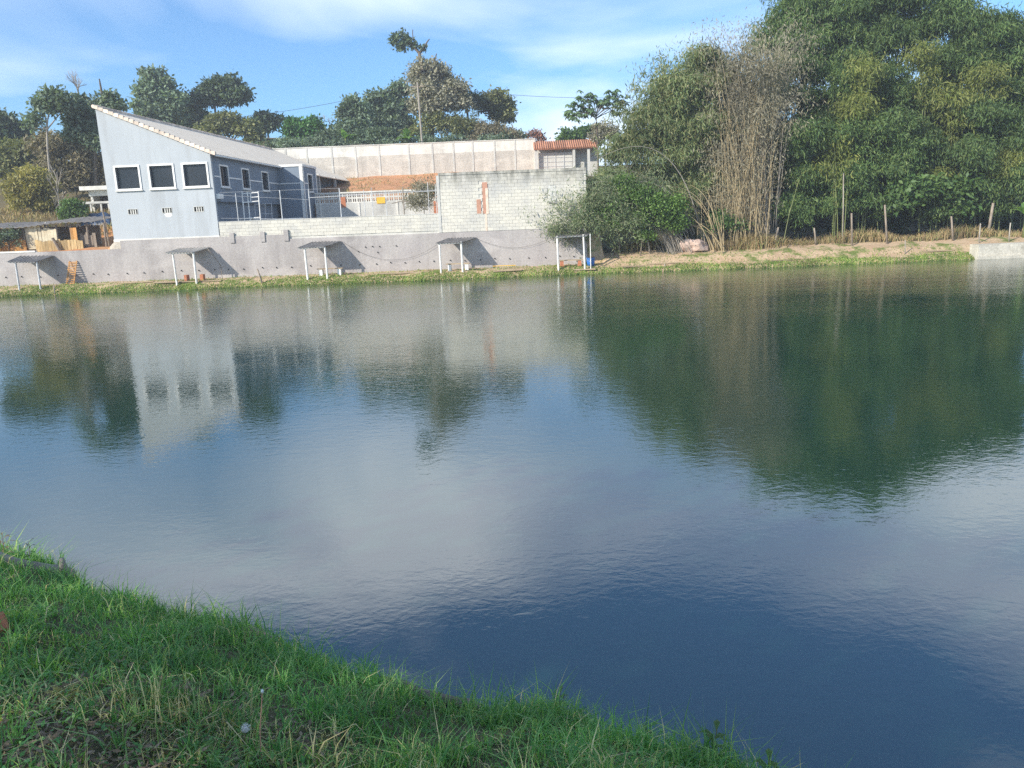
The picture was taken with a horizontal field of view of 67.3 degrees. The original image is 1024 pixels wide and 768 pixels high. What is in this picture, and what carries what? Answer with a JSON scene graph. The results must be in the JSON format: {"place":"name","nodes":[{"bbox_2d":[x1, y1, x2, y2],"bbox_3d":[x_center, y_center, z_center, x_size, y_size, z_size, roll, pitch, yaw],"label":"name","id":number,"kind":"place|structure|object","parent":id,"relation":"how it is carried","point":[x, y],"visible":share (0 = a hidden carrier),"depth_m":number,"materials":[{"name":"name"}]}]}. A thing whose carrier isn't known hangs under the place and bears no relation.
{"place":"outdoors","nodes":[
{"label":"outdoors","id":0,"kind":"place"},
{"bbox_2d":[91,105,347,241],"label":"house","id":1,"kind":"structure","parent":0,"point":[165,180],"depth_m":47.70,"materials":[{"name":"paint"}]},
{"bbox_2d":[113,165,142,191],"bbox_3d":[-23.610,-12.646,47.312,1.750,1.540,0.270,-1,12,3],"label":"window","id":2,"kind":"structure","parent":1,"relation":"in","point":[129,177],"depth_m":47.38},
{"bbox_2d":[147,163,176,189],"bbox_3d":[-21.460,-12.701,47.184,1.750,1.540,0.270,-1,12,3],"label":"window","id":3,"kind":"structure","parent":1,"relation":"in","point":[163,176],"depth_m":47.24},
{"bbox_2d":[181,162,210,188],"bbox_3d":[-19.341,-12.756,47.057,1.750,1.540,0.270,-1,12,3],"label":"window","id":4,"kind":"structure","parent":1,"relation":"in","point":[196,174],"depth_m":47.12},
{"bbox_2d":[218,164,231,188],"bbox_3d":[-18.236,-13.116,48.682,0.270,1.450,1.460,-1,12,3],"label":"window","id":5,"kind":"structure","parent":1,"relation":"in","point":[222,173],"depth_m":48.87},
{"bbox_2d":[240,168,251,190],"bbox_3d":[-18.051,-13.847,52.054,0.270,1.450,1.460,-1,12,3],"label":"window","id":6,"kind":"structure","parent":1,"relation":"in","point":[244,174],"depth_m":52.23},
{"bbox_2d":[261,171,269,191],"bbox_3d":[-17.863,-14.608,55.570,0.270,1.450,1.460,-1,12,3],"label":"window","id":7,"kind":"structure","parent":1,"relation":"in","point":[263,177],"depth_m":55.78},
{"bbox_2d":[307,173,314,192],"bbox_3d":[-15.726,-15.607,59.844,0.270,1.450,1.400,-1,12,3],"label":"window","id":8,"kind":"structure","parent":1,"relation":"in","point":[308,175],"depth_m":60.09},
{"bbox_2d":[314,189,436,217],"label":"lattice wall","id":9,"kind":"structure","parent":0,"point":[348,209],"depth_m":60.33,"materials":[{"name":"concrete"}]},
{"bbox_2d":[0,258,1023,767],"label":"pond water","id":10,"kind":"structure","parent":0,"point":[780,510],"depth_m":10.22,"materials":[{"name":"teal liquid"}]},
{"bbox_2d":[0,162,1023,767],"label":"ground","id":11,"kind":"structure","parent":0,"point":[600,250],"depth_m":5.58,"materials":[{"name":"soil"}]},
{"bbox_2d":[0,611,10,633],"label":"brick","id":12,"kind":"object","parent":11,"relation":"on","point":[4,623],"visible":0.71,"depth_m":5.04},
{"bbox_2d":[0,224,24,250],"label":"round bush","id":13,"kind":"object","parent":11,"relation":"on","point":[10,234],"visible":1,"depth_m":49.07,"materials":[{"name":"green plant"}]},
{"bbox_2d":[0,134,40,179],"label":"broadleaf tree","id":14,"kind":"object","parent":11,"relation":"on","point":[12,154],"visible":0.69,"depth_m":65.85,"materials":[{"name":"green plant"}]},
{"bbox_2d":[0,107,41,179],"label":"broadleaf tree","id":15,"kind":"object","parent":11,"relation":"on","point":[10,125],"visible":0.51,"depth_m":72.94,"materials":[{"name":"green plant"}]},
{"bbox_2d":[7,255,53,290],"bbox_3d":[-29.340,-6.775,47.002,2.103,2.119,1.626,-2,12,0],"label":"fishing shelter","id":16,"kind":"object","parent":11,"relation":"on","point":[26,259],"visible":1,"depth_m":46.47,"materials":[{"name":"metal"}]},
{"bbox_2d":[0,162,63,213],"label":"bamboo bush","id":17,"kind":"object","parent":11,"relation":"on","point":[28,186],"visible":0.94,"depth_m":58.34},
{"bbox_2d":[0,552,74,576],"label":"log","id":18,"kind":"object","parent":11,"relation":"on","point":[6,559],"visible":0.44,"depth_m":7.24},
{"bbox_2d":[18,82,84,192],"bbox_3d":[-36.221,-18.758,60.970,5.083,9.759,3.314,-2,12,0],"label":"slender tree","id":19,"kind":"object","parent":11,"relation":"on","point":[53,101],"visible":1,"depth_m":60.15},
{"bbox_2d":[44,165,60,208],"bbox_3d":[-34.439,-14.618,58.184,1.216,4.130,1.652,-7,13,-23],"label":"bare tree","id":20,"kind":"object","parent":11,"relation":"on","point":[55,181],"visible":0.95,"depth_m":58.03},
{"bbox_2d":[0,216,110,251],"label":"plank shack","id":21,"kind":"structure","parent":11,"relation":"on","point":[66,236],"depth_m":49.46,"materials":[{"name":"wood"}]},
{"bbox_2d":[0,196,112,235],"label":"undergrowth","id":22,"kind":"object","parent":11,"relation":"on","point":[34,215],"visible":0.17,"depth_m":58.15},
{"bbox_2d":[21,128,105,197],"bbox_3d":[-36.751,-18.290,64.334,7.534,6.290,5.974,-2,12,0],"label":"dry thicket","id":23,"kind":"object","parent":11,"relation":"on","point":[75,162],"visible":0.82,"depth_m":63.25,"materials":[{"name":"plant"}]},
{"bbox_2d":[59,558,67,576],"bbox_3d":[-4.260,1.786,7.303,0.076,0.282,0.074,-9,14,-28],"label":"peg","id":24,"kind":"object","parent":11,"relation":"on","point":[62,561],"visible":0.5,"depth_m":7.26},
{"bbox_2d":[48,681,83,704],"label":"weed plant","id":25,"kind":"object","parent":11,"relation":"on","point":[57,689],"visible":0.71,"depth_m":3.99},
{"bbox_2d":[66,261,76,283],"bbox_3d":[-27.218,-6.866,47.562,0.648,1.470,0.572,-2,12,0],"label":"ladder","id":26,"kind":"object","parent":11,"relation":"on","point":[68,272],"visible":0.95,"depth_m":47.51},
{"bbox_2d":[54,194,89,225],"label":"round bush","id":27,"kind":"object","parent":11,"relation":"on","point":[72,207],"visible":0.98,"depth_m":54.95,"materials":[{"name":"green plant"}]},
{"bbox_2d":[65,69,86,92],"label":"bare tree","id":28,"kind":"object","parent":11,"relation":"on","point":[74,82],"visible":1,"depth_m":64.99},
{"bbox_2d":[55,79,129,185],"bbox_3d":[-33.940,-19.738,62.809,6.129,9.784,3.736,2,13,19],"label":"broadleaf tree","id":29,"kind":"object","parent":11,"relation":"on","point":[83,127],"visible":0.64,"depth_m":62.01,"materials":[{"name":"green plant"}]},
{"bbox_2d":[79,185,109,212],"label":"white outbuilding","id":30,"kind":"structure","parent":11,"relation":"on","point":[98,195],"depth_m":58.96,"materials":[{"name":"paint"}]},
{"bbox_2d":[81,212,111,225],"bbox_3d":[-30.181,-12.102,56.477,2.300,1.043,1.800,-2,12,0],"label":"tarpaulin heap","id":31,"kind":"object","parent":11,"relation":"on","point":[98,215],"visible":0.48,"depth_m":55.73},
{"bbox_2d":[127,62,194,124],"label":"broadleaf tree","id":32,"kind":"object","parent":11,"relation":"on","point":[158,95],"visible":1,"depth_m":85.88,"materials":[{"name":"green plant"}]},
{"bbox_2d":[170,106,212,127],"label":"broadleaf tree","id":33,"kind":"object","parent":11,"relation":"on","point":[197,115],"visible":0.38,"depth_m":90.97,"materials":[{"name":"green plant"}]},
{"bbox_2d":[165,247,222,285],"bbox_3d":[-19.342,-7.158,47.001,2.833,2.319,1.629,-2,12,0],"label":"fishing shelter","id":34,"kind":"object","parent":11,"relation":"on","point":[184,250],"visible":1,"depth_m":46.44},
{"bbox_2d":[184,739,215,762],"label":"weed plant","id":35,"kind":"object","parent":11,"relation":"on","point":[211,747],"visible":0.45,"depth_m":3.62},
{"bbox_2d":[184,72,256,113],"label":"broadleaf tree","id":36,"kind":"object","parent":11,"relation":"on","point":[226,89],"visible":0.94,"depth_m":88.71,"materials":[{"name":"green plant"}]},
{"bbox_2d":[192,107,268,145],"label":"broadleaf tree","id":37,"kind":"object","parent":11,"relation":"on","point":[247,129],"visible":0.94,"depth_m":82.89,"materials":[{"name":"green plant"}]},
{"bbox_2d":[241,191,260,220],"bbox_3d":[-16.521,-11.144,48.817,1.121,2.138,0.070,-2,12,0],"label":"play frame","id":38,"kind":"object","parent":11,"relation":"on","point":[247,193],"visible":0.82,"depth_m":48.72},
{"bbox_2d":[249,109,286,139],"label":"broadleaf tree","id":39,"kind":"object","parent":11,"relation":"on","point":[270,122],"visible":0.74,"depth_m":90.51,"materials":[{"name":"green plant"}]},
{"bbox_2d":[0,628,561,767],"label":"leaf litter","id":40,"kind":"object","parent":11,"relation":"on","point":[55,735],"visible":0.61,"depth_m":3.67,"materials":[{"name":"plant"}]},
{"bbox_2d":[252,135,328,147],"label":"understorey shrub","id":41,"kind":"object","parent":11,"relation":"on","point":[269,143],"visible":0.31,"depth_m":80.81,"materials":[{"name":"green plant"}]},
{"bbox_2d":[0,227,586,285],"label":"retaining wall","id":42,"kind":"structure","parent":11,"relation":"on","point":[233,255],"depth_m":47.75,"materials":[{"name":"concrete"}]},
{"bbox_2d":[219,213,438,238],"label":"parapet wall","id":43,"kind":"structure","parent":42,"relation":"on","point":[363,226],"depth_m":47.43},
{"bbox_2d":[220,182,436,220],"bbox_3d":[-11.125,-11.146,47.225,13.676,1.937,0.072,-2,12,0],"label":"wire fence","id":44,"kind":"object","parent":43,"relation":"on","point":[385,193],"visible":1,"depth_m":47.14,"materials":[{"name":"metal"}]},
{"bbox_2d":[284,743,308,760],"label":"weed plant","id":45,"kind":"object","parent":11,"relation":"on","point":[297,750],"visible":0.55,"depth_m":3.74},
{"bbox_2d":[276,113,327,139],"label":"mango tree","id":46,"kind":"object","parent":11,"relation":"on","point":[294,127],"visible":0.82,"depth_m":84.63,"materials":[{"name":"green plant"}]},
{"bbox_2d":[298,241,340,279],"bbox_3d":[-11.668,-7.513,46.988,2.340,2.346,1.632,-2,12,0],"label":"fishing shelter","id":47,"kind":"object","parent":11,"relation":"on","point":[318,244],"visible":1,"depth_m":46.41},
{"bbox_2d":[317,267,343,275],"bbox_3d":[-11.105,-6.855,47.071,1.561,0.470,0.400,-2,12,0],"label":"bench","id":48,"kind":"object","parent":11,"relation":"on","point":[321,271],"visible":0.95,"depth_m":46.90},
{"bbox_2d":[327,92,376,133],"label":"broadleaf tree","id":49,"kind":"object","parent":11,"relation":"on","point":[351,114],"visible":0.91,"depth_m":82.82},
{"bbox_2d":[314,124,402,143],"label":"understorey thicket","id":50,"kind":"object","parent":11,"relation":"on","point":[384,132],"visible":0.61,"depth_m":81.51,"materials":[{"name":"green plant"}]},
{"bbox_2d":[1,547,727,767],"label":"seed stalks","id":51,"kind":"object","parent":11,"relation":"on","point":[158,690],"visible":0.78,"depth_m":3.89,"materials":[{"name":"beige plant"}]},
{"bbox_2d":[0,628,740,767],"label":"ground herbs","id":52,"kind":"object","parent":11,"relation":"on","point":[103,727],"visible":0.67,"depth_m":3.91,"materials":[{"name":"green plant"}]},
{"bbox_2d":[362,76,418,132],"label":"broadleaf tree","id":53,"kind":"object","parent":11,"relation":"on","point":[389,107],"visible":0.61,"depth_m":87.12,"materials":[{"name":"green plant"}]},
{"bbox_2d":[272,126,529,147],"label":"understorey hedge","id":54,"kind":"object","parent":11,"relation":"on","point":[285,143],"visible":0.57,"depth_m":79.83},
{"bbox_2d":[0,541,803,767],"bbox_3d":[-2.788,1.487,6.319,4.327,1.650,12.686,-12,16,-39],"label":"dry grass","id":55,"kind":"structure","parent":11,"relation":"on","point":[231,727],"depth_m":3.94,"materials":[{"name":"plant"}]},
{"bbox_2d":[272,138,534,177],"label":"perimeter wall","id":56,"kind":"structure","parent":11,"relation":"on","point":[358,161],"depth_m":76.88,"materials":[{"name":"concrete"}]},
{"bbox_2d":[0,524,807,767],"bbox_3d":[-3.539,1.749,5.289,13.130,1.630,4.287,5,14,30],"label":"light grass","id":57,"kind":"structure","parent":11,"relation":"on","point":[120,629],"depth_m":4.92,"materials":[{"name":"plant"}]},
{"bbox_2d":[396,128,416,142],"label":"banana plant","id":58,"kind":"object","parent":11,"relation":"on","point":[406,132],"visible":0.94,"depth_m":79.10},
{"bbox_2d":[320,170,500,200],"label":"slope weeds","id":59,"kind":"object","parent":11,"relation":"on","point":[348,190],"visible":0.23,"depth_m":71.02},
{"bbox_2d":[0,524,826,767],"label":"grass","id":60,"kind":"structure","parent":11,"relation":"on","point":[301,655],"depth_m":4.57,"materials":[{"name":"plant"}]},
{"bbox_2d":[412,82,423,142],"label":"utility pole","id":61,"kind":"object","parent":11,"relation":"on","point":[417,86],"visible":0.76,"depth_m":78.79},
{"bbox_2d":[399,177,437,213],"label":"dry bush","id":62,"kind":"object","parent":11,"relation":"on","point":[418,201],"visible":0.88,"depth_m":54.01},
{"bbox_2d":[248,751,593,767],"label":"pale tussocks","id":63,"kind":"object","parent":11,"relation":"on","point":[403,759],"visible":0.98,"depth_m":3.41,"materials":[{"name":"green plant"}]},
{"bbox_2d":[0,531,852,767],"bbox_3d":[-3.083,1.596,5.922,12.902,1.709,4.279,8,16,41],"label":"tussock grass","id":64,"kind":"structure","parent":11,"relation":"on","point":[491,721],"depth_m":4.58,"materials":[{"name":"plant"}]},
{"bbox_2d":[382,675,481,712],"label":"grass","id":65,"kind":"structure","parent":11,"relation":"on","point":[430,695],"depth_m":5.58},
{"bbox_2d":[387,27,477,135],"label":"tall tree","id":66,"kind":"object","parent":11,"relation":"on","point":[432,73],"visible":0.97,"depth_m":81.19,"materials":[{"name":"green plant"}]},
{"bbox_2d":[397,107,481,140],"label":"understorey thicket","id":67,"kind":"object","parent":11,"relation":"on","point":[441,121],"visible":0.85,"depth_m":81.35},
{"bbox_2d":[436,237,475,272],"bbox_3d":[-3.364,-7.851,46.980,1.625,2.137,2.408,3,13,22],"label":"fishing shelter","id":68,"kind":"object","parent":11,"relation":"on","point":[460,241],"visible":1,"depth_m":46.42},
{"bbox_2d":[449,89,481,119],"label":"broadleaf tree","id":69,"kind":"object","parent":11,"relation":"on","point":[475,95],"visible":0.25,"depth_m":86.65,"materials":[{"name":"green plant"}]},
{"bbox_2d":[0,244,974,296],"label":"bank grass","id":70,"kind":"structure","parent":11,"relation":"on","point":[555,270],"depth_m":46.39,"materials":[{"name":"plant"}]},
{"bbox_2d":[463,116,523,140],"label":"dry thicket","id":71,"kind":"object","parent":11,"relation":"on","point":[483,127],"visible":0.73,"depth_m":80.58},
{"bbox_2d":[472,84,520,123],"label":"broadleaf tree","id":72,"kind":"object","parent":11,"relation":"on","point":[500,106],"visible":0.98,"depth_m":84.66,"materials":[{"name":"green plant"}]},
{"bbox_2d":[436,167,586,232],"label":"block wall","id":73,"kind":"structure","parent":11,"relation":"on","point":[477,201],"depth_m":47.16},
{"bbox_2d":[526,128,550,141],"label":"red shrub","id":74,"kind":"object","parent":11,"relation":"on","point":[538,136],"visible":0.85,"depth_m":80.17,"materials":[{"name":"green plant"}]},
{"bbox_2d":[533,139,596,175],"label":"tiled gateway","id":75,"kind":"object","parent":11,"relation":"on","point":[553,154],"visible":0.9,"depth_m":76.24,"materials":[{"name":"tile"}]},
{"bbox_2d":[555,232,590,270],"bbox_3d":[3.802,-8.020,47.006,2.491,2.377,1.630,-2,12,0],"label":"fishing shelter","id":76,"kind":"object","parent":11,"relation":"on","point":[575,235],"visible":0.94,"depth_m":46.31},
{"bbox_2d":[554,122,593,141],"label":"broadleaf tree","id":77,"kind":"object","parent":11,"relation":"on","point":[566,133],"visible":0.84,"depth_m":81.79,"materials":[{"name":"green plant"}]},
{"bbox_2d":[564,89,629,170],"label":"umbrella tree","id":78,"kind":"object","parent":11,"relation":"on","point":[590,111],"visible":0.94,"depth_m":70.27,"materials":[{"name":"green plant"}]},
{"bbox_2d":[586,117,621,167],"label":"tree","id":79,"kind":"object","parent":11,"relation":"on","point":[602,131],"visible":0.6,"depth_m":76.06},
{"bbox_2d":[518,153,693,261],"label":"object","id":80,"kind":"object","parent":11,"relation":"on","point":[593,199],"visible":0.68,"depth_m":47.14,"materials":[{"name":"plant"}]},
{"bbox_2d":[589,170,694,255],"bbox_3d":[8.023,-10.419,47.464,6.596,5.476,3.103,-2,12,0],"label":"creeper bush","id":81,"kind":"object","parent":11,"relation":"on","point":[670,216],"visible":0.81,"depth_m":47.00,"materials":[{"name":"green plant"}]},
{"bbox_2d":[586,39,742,241],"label":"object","id":82,"kind":"object","parent":11,"relation":"on","point":[678,140],"visible":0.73,"depth_m":49.28,"materials":[{"name":"plant"}]},
{"bbox_2d":[620,30,729,238],"bbox_3d":[11.052,-16.057,51.296,8.053,13.840,4.498,-2,12,0],"label":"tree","id":83,"kind":"object","parent":11,"relation":"on","point":[687,49],"visible":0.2,"depth_m":50.13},
{"bbox_2d":[679,238,708,251],"bbox_3d":[11.508,-8.808,48.645,1.833,0.806,1.280,1,12,13],"label":"boulder","id":84,"kind":"object","parent":11,"relation":"on","point":[695,245],"visible":0.94,"depth_m":48.16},
{"bbox_2d":[672,184,724,253],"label":"bamboo clump","id":85,"kind":"object","parent":11,"relation":"on","point":[716,242],"visible":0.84,"depth_m":48.19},
{"bbox_2d":[598,146,700,233],"bbox_3d":[8.590,-11.901,47.545,6.777,5.405,0.056,-5,12,-12],"label":"arching cane","id":86,"kind":"object","parent":85,"relation":"attached to","point":[677,170],"visible":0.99,"depth_m":47.58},
{"bbox_2d":[699,719,729,761],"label":"weed plant","id":87,"kind":"object","parent":11,"relation":"on","point":[716,724],"visible":0.41,"depth_m":4.68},
{"bbox_2d":[696,208,754,237],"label":"creeper bush","id":88,"kind":"object","parent":11,"relation":"on","point":[728,223],"visible":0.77,"depth_m":48.55,"materials":[{"name":"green plant"}]},
{"bbox_2d":[676,41,793,239],"bbox_3d":[15.034,-16.401,52.310,9.410,13.472,5.999,-2,12,0],"label":"bamboo clump","id":89,"kind":"object","parent":11,"relation":"on","point":[774,173],"visible":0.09,"depth_m":51.55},
{"bbox_2d":[688,98,794,248],"bbox_3d":[14.379,-13.208,48.540,7.041,9.539,4.248,-2,12,0],"label":"bamboo clump","id":90,"kind":"object","parent":11,"relation":"on","point":[740,203],"visible":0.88,"depth_m":48.37,"materials":[{"name":"plant"}]},
{"bbox_2d":[661,4,835,236],"bbox_3d":[15.368,-16.465,49.185,11.936,15.108,5.990,-2,12,0],"label":"bamboo clump","id":91,"kind":"object","parent":11,"relation":"on","point":[763,156],"visible":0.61,"depth_m":48.73,"materials":[{"name":"plant"}]},
{"bbox_2d":[687,18,820,247],"bbox_3d":[15.131,-15.516,48.383,8.670,13.984,5.711,-2,12,0],"label":"bamboo clump","id":92,"kind":"object","parent":11,"relation":"on","point":[757,88],"visible":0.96,"depth_m":47.77,"materials":[{"name":"plant"}]},
{"bbox_2d":[756,748,777,767],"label":"weed plant","id":93,"kind":"object","parent":11,"relation":"on","point":[774,764],"visible":0.84,"depth_m":4.50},
{"bbox_2d":[739,0,872,237],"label":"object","id":94,"kind":"object","parent":11,"relation":"on","point":[833,31],"visible":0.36,"depth_m":51.41,"materials":[{"name":"plant"}]},
{"bbox_2d":[611,223,1022,252],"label":"undergrowth","id":95,"kind":"object","parent":11,"relation":"on","point":[870,235],"visible":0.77,"depth_m":49.24,"materials":[{"name":"plant"}]},
{"bbox_2d":[810,121,856,234],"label":"bamboo clump","id":96,"kind":"object","parent":11,"relation":"on","point":[840,147],"visible":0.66,"depth_m":49.63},
{"bbox_2d":[802,134,866,240],"bbox_3d":[20.488,-12.556,49.617,4.138,7.031,2.675,-2,12,0],"label":"bamboo clump","id":97,"kind":"object","parent":11,"relation":"on","point":[834,169],"visible":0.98,"depth_m":49.30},
{"bbox_2d":[691,75,1023,242],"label":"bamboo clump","id":98,"kind":"object","parent":11,"relation":"on","point":[906,218],"visible":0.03,"depth_m":54.80,"materials":[{"name":"plant"}]},
{"bbox_2d":[828,87,886,231],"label":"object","id":99,"kind":"object","parent":11,"relation":"on","point":[851,104],"visible":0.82,"depth_m":49.12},
{"bbox_2d":[841,48,888,233],"bbox_3d":[22.666,-15.472,50.052,3.096,12.178,3.038,1,12,14],"label":"tree","id":100,"kind":"object","parent":11,"relation":"on","point":[871,78],"visible":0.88,"depth_m":49.02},
{"bbox_2d":[812,0,945,232],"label":"tree","id":101,"kind":"object","parent":11,"relation":"on","point":[889,29],"visible":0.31,"depth_m":50.39,"materials":[{"name":"plant"}]},
{"bbox_2d":[884,205,887,243],"bbox_3d":[23.623,-9.972,48.583,0.435,2.648,0.132,-2,12,0],"label":"fence post","id":102,"kind":"object","parent":11,"relation":"on","point":[886,233],"visible":0.78,"depth_m":48.53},
{"bbox_2d":[759,93,1023,228],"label":"shrubs","id":103,"kind":"object","parent":11,"relation":"on","point":[912,143],"visible":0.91,"depth_m":49.51,"materials":[{"name":"plant"}]},
{"bbox_2d":[894,33,950,233],"bbox_3d":[26.244,-15.839,50.154,3.524,12.760,3.179,-4,12,-10],"label":"tree","id":104,"kind":"object","parent":11,"relation":"on","point":[920,53],"visible":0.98,"depth_m":48.94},
{"bbox_2d":[860,165,991,219],"bbox_3d":[26.788,-12.457,50.160,7.734,3.764,3.646,-2,12,0],"label":"leafy shrub","id":105,"kind":"object","parent":11,"relation":"on","point":[922,189],"visible":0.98,"depth_m":49.33,"materials":[{"name":"plant"}]},
{"bbox_2d":[895,158,962,232],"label":"bamboo clump","id":106,"kind":"object","parent":11,"relation":"on","point":[944,168],"visible":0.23,"depth_m":50.18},
{"bbox_2d":[917,74,979,230],"bbox_3d":[28.333,-14.732,50.270,4.172,10.293,3.127,-2,12,0],"label":"tree","id":107,"kind":"object","parent":11,"relation":"on","point":[949,99],"visible":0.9,"depth_m":49.27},
{"bbox_2d":[899,0,1023,231],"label":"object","id":108,"kind":"object","parent":11,"relation":"on","point":[970,29],"visible":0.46,"depth_m":49.84,"materials":[{"name":"plant"}]},
{"bbox_2d":[954,50,1019,226],"bbox_3d":[30.451,-15.537,50.082,3.962,11.477,3.152,4,13,25],"label":"tree","id":109,"kind":"object","parent":11,"relation":"on","point":[985,77],"visible":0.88,"depth_m":49.05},
{"bbox_2d":[969,242,1023,259],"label":"concrete platform","id":110,"kind":"structure","parent":11,"relation":"on","point":[996,250],"depth_m":45.88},
{"bbox_2d":[969,141,1023,230],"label":"bamboo clump","id":111,"kind":"object","parent":11,"relation":"on","point":[1009,159],"visible":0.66,"depth_m":49.73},
{"bbox_2d":[986,2,1023,230],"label":"tree","id":112,"kind":"object","parent":11,"relation":"on","point":[1021,49],"visible":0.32,"depth_m":49.97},
{"bbox_2d":[0,0,1023,165],"label":"sky","id":113,"kind":"structure","parent":0,"point":[296,54],"materials":[{"name":"blue"}]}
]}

